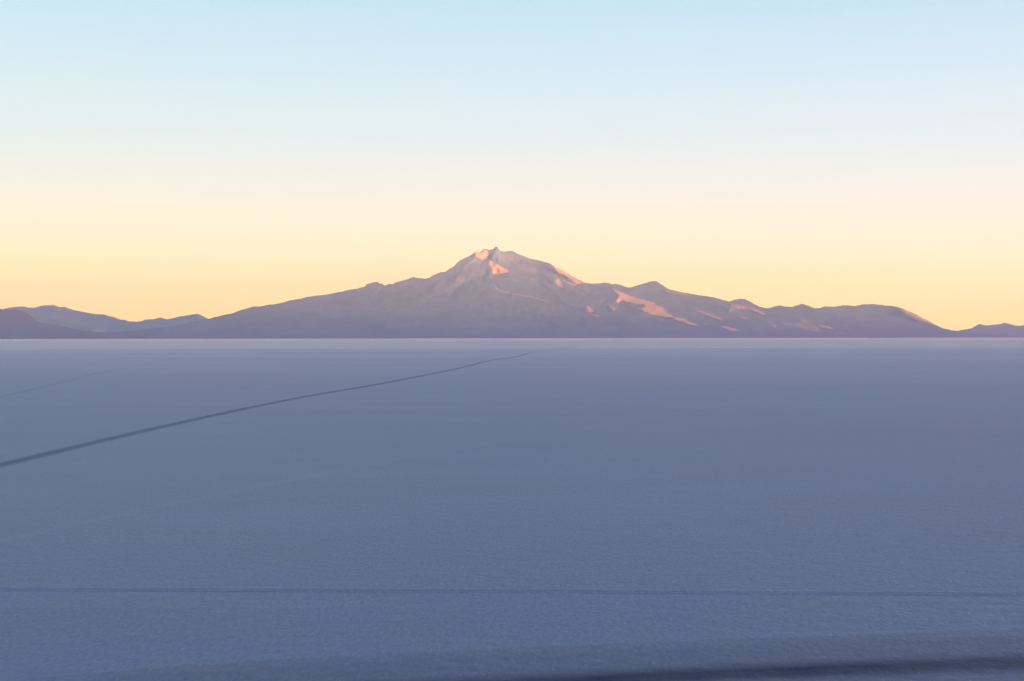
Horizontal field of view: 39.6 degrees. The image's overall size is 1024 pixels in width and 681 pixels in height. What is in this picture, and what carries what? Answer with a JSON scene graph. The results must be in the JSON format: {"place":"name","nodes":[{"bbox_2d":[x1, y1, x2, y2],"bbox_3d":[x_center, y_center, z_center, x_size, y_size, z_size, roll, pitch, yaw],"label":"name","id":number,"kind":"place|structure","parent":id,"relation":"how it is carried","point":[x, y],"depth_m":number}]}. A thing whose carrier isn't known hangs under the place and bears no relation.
{"place":"outdoors","nodes":[
{"label":"outdoors","id":0,"kind":"place"},
{"bbox_2d":[0,309,155,338],"bbox_3d":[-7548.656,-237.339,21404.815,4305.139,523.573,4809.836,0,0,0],"label":"foothill","id":1,"kind":"structure","parent":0,"point":[16,324],"depth_m":20758.76},
{"bbox_2d":[3,305,206,332],"bbox_3d":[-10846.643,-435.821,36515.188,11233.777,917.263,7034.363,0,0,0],"label":"distant hills","id":2,"kind":"structure","parent":0,"point":[67,317],"depth_m":34447.54},
{"bbox_2d":[0,339,1023,679],"bbox_3d":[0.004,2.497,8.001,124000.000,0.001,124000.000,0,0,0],"label":"salt flat","id":3,"kind":"structure","parent":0,"point":[908,483],"depth_m":23.07},
{"bbox_2d":[0,348,213,399],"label":"track","id":4,"kind":"structure","parent":3,"relation":"on","point":[24,391],"depth_m":86.80},
{"bbox_2d":[0,340,621,469],"bbox_3d":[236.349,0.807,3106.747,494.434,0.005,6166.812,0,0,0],"label":"track","id":5,"kind":"structure","parent":3,"relation":"on","point":[32,457],"depth_m":40.32},
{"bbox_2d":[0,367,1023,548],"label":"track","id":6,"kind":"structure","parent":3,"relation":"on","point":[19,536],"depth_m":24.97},
{"bbox_2d":[0,587,1023,595],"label":"track","id":7,"kind":"structure","parent":3,"relation":"on","point":[481,590],"depth_m":14.15},
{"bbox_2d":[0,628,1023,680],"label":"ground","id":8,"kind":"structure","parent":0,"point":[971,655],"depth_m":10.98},
{"bbox_2d":[0,337,1023,340],"bbox_3d":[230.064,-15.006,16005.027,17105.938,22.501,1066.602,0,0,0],"label":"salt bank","id":9,"kind":"structure","parent":0,"point":[505,339],"depth_m":15540.50},
{"bbox_2d":[0,0,1023,330],"label":"sky","id":10,"kind":"structure","parent":0,"point":[166,159]},
{"bbox_2d":[99,247,1011,338],"bbox_3d":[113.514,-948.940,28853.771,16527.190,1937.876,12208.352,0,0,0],"label":"volcano","id":11,"kind":"structure","parent":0,"point":[495,292],"depth_m":24874.88},
{"bbox_2d":[959,323,1023,336],"bbox_3d":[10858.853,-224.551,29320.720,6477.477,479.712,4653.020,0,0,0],"label":"hills","id":12,"kind":"structure","parent":0,"point":[1006,329],"depth_m":27694.29}
]}

